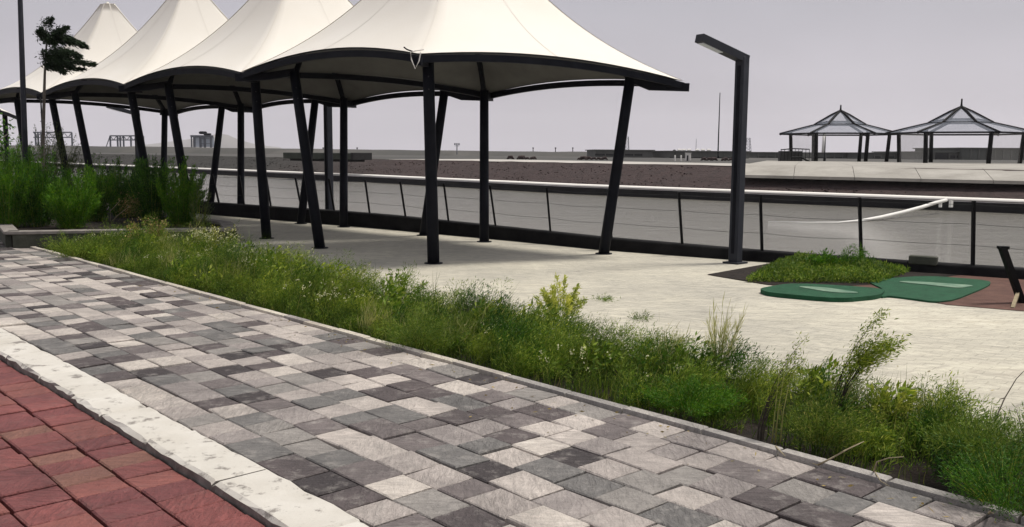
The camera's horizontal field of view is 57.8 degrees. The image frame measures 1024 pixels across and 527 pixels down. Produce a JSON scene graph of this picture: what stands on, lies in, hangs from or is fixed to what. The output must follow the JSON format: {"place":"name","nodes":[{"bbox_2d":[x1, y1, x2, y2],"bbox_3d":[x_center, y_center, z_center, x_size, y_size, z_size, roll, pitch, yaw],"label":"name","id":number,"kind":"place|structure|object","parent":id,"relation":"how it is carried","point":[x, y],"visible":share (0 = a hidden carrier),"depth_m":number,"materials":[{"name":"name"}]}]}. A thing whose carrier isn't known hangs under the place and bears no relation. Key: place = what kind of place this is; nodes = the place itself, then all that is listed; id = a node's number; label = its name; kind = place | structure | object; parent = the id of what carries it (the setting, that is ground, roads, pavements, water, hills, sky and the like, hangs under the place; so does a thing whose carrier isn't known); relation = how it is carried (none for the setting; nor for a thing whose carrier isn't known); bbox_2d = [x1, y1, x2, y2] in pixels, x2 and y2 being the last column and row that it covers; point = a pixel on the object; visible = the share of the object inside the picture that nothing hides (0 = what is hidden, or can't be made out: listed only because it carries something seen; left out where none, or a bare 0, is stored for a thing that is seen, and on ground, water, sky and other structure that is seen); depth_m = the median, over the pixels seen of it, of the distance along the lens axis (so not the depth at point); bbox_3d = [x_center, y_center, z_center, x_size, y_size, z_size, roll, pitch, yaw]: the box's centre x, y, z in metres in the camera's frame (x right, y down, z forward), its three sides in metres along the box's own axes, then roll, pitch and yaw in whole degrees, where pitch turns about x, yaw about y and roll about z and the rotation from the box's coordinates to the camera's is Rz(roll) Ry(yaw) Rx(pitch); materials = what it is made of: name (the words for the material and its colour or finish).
{"place":"outdoors","nodes":[
{"label":"outdoors","id":0,"kind":"place"},
{"bbox_2d":[0,360,264,526],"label":"red pavement","id":1,"kind":"structure","parent":0,"point":[64,462],"depth_m":4.64,"materials":[{"name":"brick"}]},
{"bbox_2d":[127,134,279,147],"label":"hill","id":2,"kind":"structure","parent":0,"point":[227,141],"depth_m":2225.85,"materials":[{"name":"grey"}]},
{"bbox_2d":[0,145,586,156],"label":"embankment","id":3,"kind":"structure","parent":0,"point":[131,149],"depth_m":145.52,"materials":[{"name":"concrete"}]},
{"bbox_2d":[0,241,1023,526],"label":"footpath","id":4,"kind":"structure","parent":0,"point":[374,435],"depth_m":5.36,"materials":[{"name":"stone"}]},
{"bbox_2d":[0,109,16,160],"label":"edge tree","id":5,"kind":"object","parent":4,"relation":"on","point":[3,138],"visible":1,"depth_m":15.59,"materials":[{"name":"green plant"}]},
{"bbox_2d":[30,246,1023,525],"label":"edging","id":6,"kind":"object","parent":4,"relation":"on","point":[800,456],"visible":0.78,"depth_m":5.66,"materials":[{"name":"concrete"}]},
{"bbox_2d":[873,456,903,485],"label":"dry twig","id":7,"kind":"object","parent":6,"relation":"on","point":[876,465],"visible":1,"depth_m":4.53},
{"bbox_2d":[153,285,1007,522],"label":"plant litter","id":8,"kind":"object","parent":4,"relation":"on","point":[850,485],"visible":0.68,"depth_m":5.74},
{"bbox_2d":[812,441,863,465],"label":"dry twig","id":9,"kind":"object","parent":4,"relation":"on","point":[819,464],"visible":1,"depth_m":4.69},
{"bbox_2d":[0,210,1023,439],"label":"plaza","id":10,"kind":"structure","parent":0,"point":[981,349],"depth_m":9.87,"materials":[{"name":"concrete"}]},
{"bbox_2d":[0,108,16,163],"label":"shade shelter","id":11,"kind":"object","parent":10,"relation":"on","point":[5,114],"visible":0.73,"depth_m":28.05,"materials":[{"name":"grey metal"}]},
{"bbox_2d":[18,0,30,207],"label":"mast","id":12,"kind":"object","parent":10,"relation":"on","point":[24,131],"visible":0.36,"depth_m":17.69,"materials":[{"name":"metal"}]},
{"bbox_2d":[0,206,238,247],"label":"planter","id":13,"kind":"object","parent":10,"relation":"on","point":[13,236],"visible":0.3,"depth_m":15.71,"materials":[{"name":"concrete"}]},
{"bbox_2d":[0,133,39,194],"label":"bush","id":14,"kind":"object","parent":13,"relation":"on","point":[4,158],"visible":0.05,"depth_m":23.95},
{"bbox_2d":[0,141,55,227],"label":"bush","id":15,"kind":"object","parent":13,"relation":"on","point":[8,212],"visible":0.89,"depth_m":16.46,"materials":[{"name":"plant"}]},
{"bbox_2d":[0,146,72,226],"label":"bush","id":16,"kind":"object","parent":13,"relation":"on","point":[39,216],"visible":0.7,"depth_m":16.74,"materials":[{"name":"plant"}]},
{"bbox_2d":[16,121,84,201],"bbox_3d":[-11.007,-2.338,22.011,1.646,2.085,1.562,0,7,0],"label":"bush","id":17,"kind":"object","parent":13,"relation":"on","point":[58,160],"visible":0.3,"depth_m":22.06,"materials":[{"name":"plant"}]},
{"bbox_2d":[33,15,98,183],"bbox_3d":[-8.752,-2.814,18.160,1.149,3.962,0.848,0,7,0],"label":"young tree","id":18,"kind":"object","parent":13,"relation":"on","point":[60,60],"visible":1,"depth_m":17.97,"materials":[{"name":"green plant"}]},
{"bbox_2d":[40,169,104,228],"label":"bush","id":19,"kind":"object","parent":13,"relation":"on","point":[70,212],"visible":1,"depth_m":16.45,"materials":[{"name":"plant"}]},
{"bbox_2d":[59,152,117,189],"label":"bush","id":20,"kind":"object","parent":13,"relation":"on","point":[105,162],"visible":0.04,"depth_m":24.10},
{"bbox_2d":[71,160,119,221],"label":"bush","id":21,"kind":"object","parent":13,"relation":"on","point":[105,199],"visible":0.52,"depth_m":18.18,"materials":[{"name":"plant"}]},
{"bbox_2d":[96,155,155,217],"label":"bush","id":22,"kind":"object","parent":13,"relation":"on","point":[121,190],"visible":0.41,"depth_m":19.14,"materials":[{"name":"plant"}]},
{"bbox_2d":[110,191,154,223],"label":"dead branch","id":23,"kind":"object","parent":13,"relation":"on","point":[125,210],"visible":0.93,"depth_m":17.42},
{"bbox_2d":[109,161,168,198],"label":"bush","id":24,"kind":"object","parent":13,"relation":"on","point":[135,173],"visible":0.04,"depth_m":23.12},
{"bbox_2d":[122,154,177,224],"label":"bush","id":25,"kind":"object","parent":13,"relation":"on","point":[146,189],"visible":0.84,"depth_m":17.38,"materials":[{"name":"plant"}]},
{"bbox_2d":[152,155,209,225],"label":"bush","id":26,"kind":"object","parent":13,"relation":"on","point":[180,205],"visible":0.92,"depth_m":17.18,"materials":[{"name":"plant"}]},
{"bbox_2d":[189,183,214,227],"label":"bush","id":27,"kind":"object","parent":13,"relation":"on","point":[204,209],"visible":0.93,"depth_m":16.75,"materials":[{"name":"plant"}]},
{"bbox_2d":[106,107,139,171],"bbox_3d":[-11.969,-3.423,28.779,1.023,2.973,0.282,-5,9,-38],"label":"street lamp","id":28,"kind":"object","parent":10,"relation":"on","point":[127,111],"visible":0.25,"depth_m":28.65,"materials":[{"name":"metal"}]},
{"bbox_2d":[0,2,248,213],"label":"tensile canopy","id":29,"kind":"object","parent":10,"relation":"on","point":[107,29],"visible":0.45,"depth_m":23.72,"materials":[{"name":"white fabric"}]},
{"bbox_2d":[36,0,349,223],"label":"tensile canopy","id":30,"kind":"object","parent":10,"relation":"on","point":[169,31],"visible":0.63,"depth_m":20.52,"materials":[{"name":"fabric"}]},
{"bbox_2d":[118,0,479,238],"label":"tensile canopy","id":31,"kind":"object","parent":10,"relation":"on","point":[248,34],"visible":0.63,"depth_m":17.39,"materials":[{"name":"fabric"}]},
{"bbox_2d":[323,105,333,209],"bbox_3d":[-4.494,-2.570,21.019,1.023,3.233,0.282,-5,9,-38],"label":"street lamp","id":32,"kind":"object","parent":10,"relation":"on","point":[328,147],"visible":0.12,"depth_m":21.20,"materials":[{"name":"metal"}]},
{"bbox_2d":[235,0,689,264],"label":"tensile canopy","id":33,"kind":"object","parent":10,"relation":"on","point":[486,51],"visible":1,"depth_m":14.11,"materials":[{"name":"fabric"}]},
{"bbox_2d":[403,47,423,67],"bbox_3d":[-1.283,-2.679,12.094,0.268,0.295,0.048,0,7,0],"label":"cord","id":34,"kind":"object","parent":33,"relation":"attached to","point":[411,51],"visible":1,"depth_m":12.09,"materials":[{"name":"white fabric"}]},
{"bbox_2d":[171,198,1023,278],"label":"parapet","id":35,"kind":"structure","parent":10,"relation":"on","point":[413,224],"depth_m":16.15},
{"bbox_2d":[57,167,1023,265],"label":"wire fence","id":36,"kind":"object","parent":35,"relation":"on","point":[973,222],"visible":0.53,"depth_m":14.57,"materials":[{"name":"metal"}]},
{"bbox_2d":[591,294,620,301],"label":"grass tuft","id":37,"kind":"object","parent":10,"relation":"on","point":[604,299],"visible":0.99,"depth_m":10.10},
{"bbox_2d":[626,310,654,321],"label":"grass tuft","id":38,"kind":"object","parent":10,"relation":"on","point":[637,317],"visible":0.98,"depth_m":8.96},
{"bbox_2d":[676,334,697,345],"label":"grass tuft","id":39,"kind":"object","parent":10,"relation":"on","point":[689,339],"visible":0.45,"depth_m":7.86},
{"bbox_2d":[695,34,749,264],"bbox_3d":[2.999,-1.583,13.225,1.023,3.233,0.282,-5,9,-38],"label":"street lamp","id":40,"kind":"object","parent":10,"relation":"on","point":[741,60],"visible":1,"depth_m":13.37,"materials":[{"name":"metal"}]},
{"bbox_2d":[760,283,884,301],"bbox_3d":[3.569,0.325,10.683,1.249,0.058,1.098,5,8,32],"label":"turf mat","id":41,"kind":"object","parent":10,"relation":"on","point":[822,292],"visible":0.99,"depth_m":10.48,"materials":[{"name":"green paint"}]},
{"bbox_2d":[708,274,1023,310],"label":"garden bed","id":42,"kind":"object","parent":10,"relation":"on","point":[997,293],"visible":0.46,"depth_m":10.57,"materials":[{"name":"soil"}]},
{"bbox_2d":[709,263,954,285],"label":"dark earth","id":43,"kind":"structure","parent":42,"relation":"on","point":[740,274],"depth_m":12.22,"materials":[{"name":"soil"}]},
{"bbox_2d":[800,247,848,267],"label":"shrub","id":44,"kind":"object","parent":43,"relation":"on","point":[825,256],"visible":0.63,"depth_m":12.60,"materials":[{"name":"plant"}]},
{"bbox_2d":[746,250,910,282],"bbox_3d":[4.151,0.059,12.220,1.854,0.329,2.346,4,8,29],"label":"ground cover","id":45,"kind":"object","parent":43,"relation":"on","point":[791,267],"visible":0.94,"depth_m":11.87,"materials":[{"name":"plant"}]},
{"bbox_2d":[839,242,873,264],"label":"shrub","id":46,"kind":"object","parent":43,"relation":"on","point":[845,254],"visible":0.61,"depth_m":12.53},
{"bbox_2d":[870,276,989,302],"bbox_3d":[4.947,0.281,11.250,1.243,0.030,2.314,6,9,39],"label":"turf mat","id":47,"kind":"object","parent":42,"relation":"on","point":[933,289],"visible":0.91,"depth_m":11.12,"materials":[{"name":"green paint"}]},
{"bbox_2d":[997,246,1023,307],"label":"leaning post","id":48,"kind":"object","parent":42,"relation":"on","point":[1011,274],"visible":0.9,"depth_m":10.04,"materials":[{"name":"metal"}]},
{"bbox_2d":[0,0,1023,203],"label":"sky","id":49,"kind":"structure","parent":0,"point":[892,65],"materials":[{"name":"grey"}]},
{"bbox_2d":[2,152,1023,198],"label":"bank","id":50,"kind":"structure","parent":0,"point":[712,177],"depth_m":45.43,"materials":[{"name":"concrete"}]},
{"bbox_2d":[16,152,749,163],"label":"bank top","id":51,"kind":"structure","parent":50,"relation":"attached to","point":[282,156],"depth_m":87.13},
{"bbox_2d":[283,152,371,161],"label":"concrete slab","id":52,"kind":"structure","parent":51,"relation":"on","point":[352,157],"depth_m":61.40,"materials":[{"name":"grey concrete"}]},
{"bbox_2d":[55,154,1015,197],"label":"bank stones","id":53,"kind":"object","parent":50,"relation":"on","point":[201,163],"visible":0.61,"depth_m":51.58,"materials":[{"name":"stone"}]},
{"bbox_2d":[3,167,1023,266],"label":"canal water","id":54,"kind":"structure","parent":0,"point":[934,229],"depth_m":28.70,"materials":[{"name":"grey liquid"}]},
{"bbox_2d":[13,162,1023,213],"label":"quay wall","id":55,"kind":"structure","parent":0,"point":[810,198],"depth_m":40.60,"materials":[{"name":"concrete"}]},
{"bbox_2d":[768,199,952,222],"bbox_3d":[11.968,-1.722,29.764,9.920,0.517,1.415,-5,8,-36],"label":"canal pipe","id":56,"kind":"object","parent":55,"relation":"attached to","point":[940,202],"visible":0.94,"depth_m":29.64,"materials":[{"name":"metal"}]},
{"bbox_2d":[58,152,1023,163],"bbox_3d":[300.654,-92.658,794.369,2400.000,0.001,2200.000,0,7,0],"label":"land","id":57,"kind":"structure","parent":0,"point":[698,160],"depth_m":90.11,"materials":[{"name":"concrete"}]},
{"bbox_2d":[33,132,72,145],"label":"gantry","id":58,"kind":"object","parent":57,"relation":"on","point":[40,134],"visible":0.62,"depth_m":237.79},
{"bbox_2d":[106,135,143,146],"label":"gantry","id":59,"kind":"object","parent":57,"relation":"on","point":[119,140],"visible":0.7,"depth_m":227.98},
{"bbox_2d":[190,131,213,147],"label":"crane house","id":60,"kind":"structure","parent":57,"relation":"on","point":[206,139],"depth_m":227.94,"materials":[{"name":"grey metal"}]},
{"bbox_2d":[507,155,536,159],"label":"rubble heap","id":61,"kind":"object","parent":57,"relation":"on","point":[519,157],"visible":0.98,"depth_m":71.25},
{"bbox_2d":[577,156,607,159],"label":"rubble heap","id":62,"kind":"object","parent":57,"relation":"on","point":[588,157],"visible":0.95,"depth_m":71.24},
{"bbox_2d":[585,149,654,157],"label":"shed","id":63,"kind":"structure","parent":57,"relation":"on","point":[627,153],"depth_m":115.17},
{"bbox_2d":[625,154,641,155],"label":"window","id":64,"kind":"structure","parent":63,"relation":"in","point":[625,154],"depth_m":115.13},
{"bbox_2d":[685,153,690,160],"bbox_3d":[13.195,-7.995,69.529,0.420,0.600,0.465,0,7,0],"label":"white cabin","id":65,"kind":"object","parent":57,"relation":"on","point":[687,156],"visible":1,"depth_m":69.34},
{"bbox_2d":[653,151,750,158],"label":"depot","id":66,"kind":"structure","parent":57,"relation":"on","point":[678,154],"depth_m":111.21,"materials":[{"name":"concrete"}]},
{"bbox_2d":[701,157,731,160],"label":"rubble heap","id":67,"kind":"object","parent":57,"relation":"on","point":[715,158],"visible":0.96,"depth_m":71.55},
{"bbox_2d":[717,95,719,157],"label":"radio mast","id":68,"kind":"object","parent":57,"relation":"on","point":[718,128],"visible":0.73,"depth_m":110.80,"materials":[{"name":"grey metal"}]},
{"bbox_2d":[749,152,846,158],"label":"warehouse","id":69,"kind":"structure","parent":57,"relation":"on","point":[840,155],"depth_m":129.07,"materials":[{"name":"concrete"}]},
{"bbox_2d":[823,136,825,160],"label":"thin pole","id":70,"kind":"object","parent":57,"relation":"on","point":[824,158],"visible":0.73,"depth_m":71.44,"materials":[{"name":"grey metal"}]},
{"bbox_2d":[872,151,959,159],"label":"warehouse","id":71,"kind":"structure","parent":57,"relation":"on","point":[937,155],"depth_m":118.16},
{"bbox_2d":[935,152,948,159],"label":"door","id":72,"kind":"structure","parent":71,"relation":"in","point":[938,155],"depth_m":118.03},
{"bbox_2d":[394,159,746,165],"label":"bank road","id":73,"kind":"structure","parent":0,"point":[678,163],"depth_m":55.01,"materials":[{"name":"concrete"}]},
{"bbox_2d":[746,138,750,149],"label":"lattice tower","id":74,"kind":"structure","parent":0,"point":[749,139],"depth_m":138.50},
{"bbox_2d":[822,134,825,151],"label":"cream column","id":75,"kind":"structure","parent":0,"point":[823,142],"depth_m":207.94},
{"bbox_2d":[844,152,896,158],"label":"warehouse","id":76,"kind":"structure","parent":0,"point":[871,155],"depth_m":124.12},
{"bbox_2d":[745,161,1023,183],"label":"promenade","id":77,"kind":"structure","parent":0,"point":[885,171],"depth_m":38.08,"materials":[{"name":"beige concrete"}]},
{"bbox_2d":[778,148,809,160],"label":"railing enclosure","id":78,"kind":"object","parent":77,"relation":"on","point":[791,155],"visible":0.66,"depth_m":62.48,"materials":[{"name":"black paint"}]},
{"bbox_2d":[779,105,891,161],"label":"gazebo","id":79,"kind":"object","parent":77,"relation":"on","point":[851,123],"visible":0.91,"depth_m":64.63,"materials":[{"name":"black paint"}]},
{"bbox_2d":[885,99,1023,163],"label":"gazebo","id":80,"kind":"object","parent":77,"relation":"on","point":[972,119],"visible":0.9,"depth_m":56.53,"materials":[{"name":"black paint"}]},
{"bbox_2d":[908,255,937,265],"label":"concrete block","id":81,"kind":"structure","parent":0,"point":[923,260],"depth_m":12.68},
{"bbox_2d":[913,147,1023,159],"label":"warehouse","id":82,"kind":"structure","parent":0,"point":[981,153],"depth_m":117.15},
{"label":"ground","id":83,"kind":"structure","parent":0,"visible":0},
{"bbox_2d":[0,328,368,526],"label":"kerb","id":84,"kind":"structure","parent":83,"relation":"on","point":[258,493],"depth_m":4.95,"materials":[{"name":"white paint"}]},
{"bbox_2d":[44,219,1023,513],"bbox_3d":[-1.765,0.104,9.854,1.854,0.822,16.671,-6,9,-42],"label":"grass","id":85,"kind":"structure","parent":83,"relation":"on","point":[594,383],"depth_m":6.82,"materials":[{"name":"plant"}]},
{"bbox_2d":[39,230,111,257],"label":"weed","id":86,"kind":"object","parent":85,"relation":"on","point":[71,249],"visible":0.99,"depth_m":13.74,"materials":[{"name":"plant"}]},
{"bbox_2d":[124,214,171,246],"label":"weed","id":87,"kind":"object","parent":85,"relation":"on","point":[159,230],"visible":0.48,"depth_m":13.78,"materials":[{"name":"plant"}]},
{"bbox_2d":[182,224,243,253],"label":"weed","id":88,"kind":"object","parent":85,"relation":"on","point":[213,235],"visible":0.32,"depth_m":12.94,"materials":[{"name":"plant"}]},
{"bbox_2d":[237,245,323,276],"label":"weed","id":89,"kind":"object","parent":85,"relation":"on","point":[252,250],"visible":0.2,"depth_m":11.40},
{"bbox_2d":[326,262,383,286],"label":"weed","id":90,"kind":"object","parent":85,"relation":"on","point":[352,271],"visible":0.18,"depth_m":10.32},
{"bbox_2d":[381,267,426,298],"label":"weed","id":91,"kind":"object","parent":85,"relation":"on","point":[402,284],"visible":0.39,"depth_m":9.64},
{"bbox_2d":[78,228,772,376],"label":"flowers","id":92,"kind":"object","parent":85,"relation":"on","point":[421,296],"visible":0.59,"depth_m":9.08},
{"bbox_2d":[367,301,488,352],"bbox_3d":[-0.701,0.500,7.733,1.025,0.405,1.037,0,7,0],"label":"weed","id":93,"kind":"object","parent":85,"relation":"on","point":[414,336],"visible":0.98,"depth_m":7.59,"materials":[{"name":"plant"}]},
{"bbox_2d":[458,295,513,315],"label":"weed","id":94,"kind":"object","parent":85,"relation":"on","point":[468,309],"visible":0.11,"depth_m":8.63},
{"bbox_2d":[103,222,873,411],"bbox_3d":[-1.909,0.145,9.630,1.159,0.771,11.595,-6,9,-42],"label":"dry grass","id":95,"kind":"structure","parent":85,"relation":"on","point":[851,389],"depth_m":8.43,"materials":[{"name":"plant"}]},
{"bbox_2d":[44,212,1023,484],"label":"undergrowth","id":96,"kind":"object","parent":85,"relation":"on","point":[737,356],"visible":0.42,"depth_m":7.27,"materials":[{"name":"plant"}]},
{"bbox_2d":[831,307,911,413],"bbox_3d":[2.173,0.601,5.629,0.475,0.695,0.263,0,7,0],"label":"weed","id":97,"kind":"object","parent":96,"relation":"on","point":[865,358],"visible":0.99,"depth_m":5.58,"materials":[{"name":"plant"}]},
{"bbox_2d":[533,272,588,323],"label":"shrub","id":98,"kind":"object","parent":85,"relation":"on","point":[569,299],"visible":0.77,"depth_m":8.64,"materials":[{"name":"plant"}]},
{"bbox_2d":[551,314,660,361],"bbox_3d":[0.772,0.573,7.258,0.773,0.362,0.765,-5,8,-36],"label":"weed","id":99,"kind":"object","parent":85,"relation":"on","point":[598,333],"visible":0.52,"depth_m":7.27,"materials":[{"name":"plant"}]},
{"bbox_2d":[638,373,750,420],"bbox_3d":[1.154,0.823,5.821,0.665,0.227,0.710,4,8,30],"label":"weed","id":100,"kind":"object","parent":85,"relation":"on","point":[688,398],"visible":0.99,"depth_m":5.80,"materials":[{"name":"plant"}]},
{"bbox_2d":[703,292,747,377],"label":"tall grass","id":101,"kind":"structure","parent":85,"relation":"on","point":[724,328],"depth_m":6.63,"materials":[{"name":"plant"}]},
{"bbox_2d":[771,379,778,442],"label":"dry stalk","id":102,"kind":"object","parent":85,"relation":"on","point":[774,418],"visible":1,"depth_m":5.16,"materials":[{"name":"brown plant"}]},
{"bbox_2d":[774,376,783,442],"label":"dry stalk","id":103,"kind":"object","parent":85,"relation":"on","point":[777,415],"visible":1,"depth_m":5.16,"materials":[{"name":"brown plant"}]},
{"bbox_2d":[779,375,790,442],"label":"dry stalk","id":104,"kind":"object","parent":85,"relation":"on","point":[783,414],"visible":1,"depth_m":5.16,"materials":[{"name":"brown plant"}]},
{"bbox_2d":[757,332,816,441],"bbox_3d":[1.542,0.687,5.198,0.325,0.619,0.236,0,7,0],"label":"weed","id":105,"kind":"object","parent":85,"relation":"on","point":[771,400],"visible":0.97,"depth_m":5.18,"materials":[{"name":"plant"}]},
{"bbox_2d":[776,389,886,448],"bbox_3d":[1.806,0.857,5.206,0.630,0.320,0.570,0,7,0],"label":"weed","id":106,"kind":"object","parent":85,"relation":"on","point":[828,433],"visible":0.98,"depth_m":5.16,"materials":[{"name":"green plant"}]},
{"bbox_2d":[822,395,873,418],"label":"grass tuft","id":107,"kind":"object","parent":85,"relation":"on","point":[854,408],"visible":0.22,"depth_m":5.62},
{"bbox_2d":[866,379,925,428],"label":"weed","id":108,"kind":"object","parent":85,"relation":"on","point":[896,408],"visible":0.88,"depth_m":5.45,"materials":[{"name":"plant"}]},
{"bbox_2d":[895,389,970,420],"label":"weed","id":109,"kind":"object","parent":85,"relation":"on","point":[933,405],"visible":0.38,"depth_m":5.42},
{"bbox_2d":[908,403,1023,476],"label":"weed","id":110,"kind":"object","parent":85,"relation":"on","point":[985,434],"visible":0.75,"depth_m":4.88,"materials":[{"name":"plant"}]},
{"bbox_2d":[936,436,1023,522],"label":"weed","id":111,"kind":"object","parent":85,"relation":"on","point":[977,484],"visible":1,"depth_m":4.27,"materials":[{"name":"plant"}]},
{"bbox_2d":[989,371,1023,431],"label":"leaning stalk","id":112,"kind":"object","parent":85,"relation":"on","point":[1005,396],"visible":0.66,"depth_m":5.78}
]}

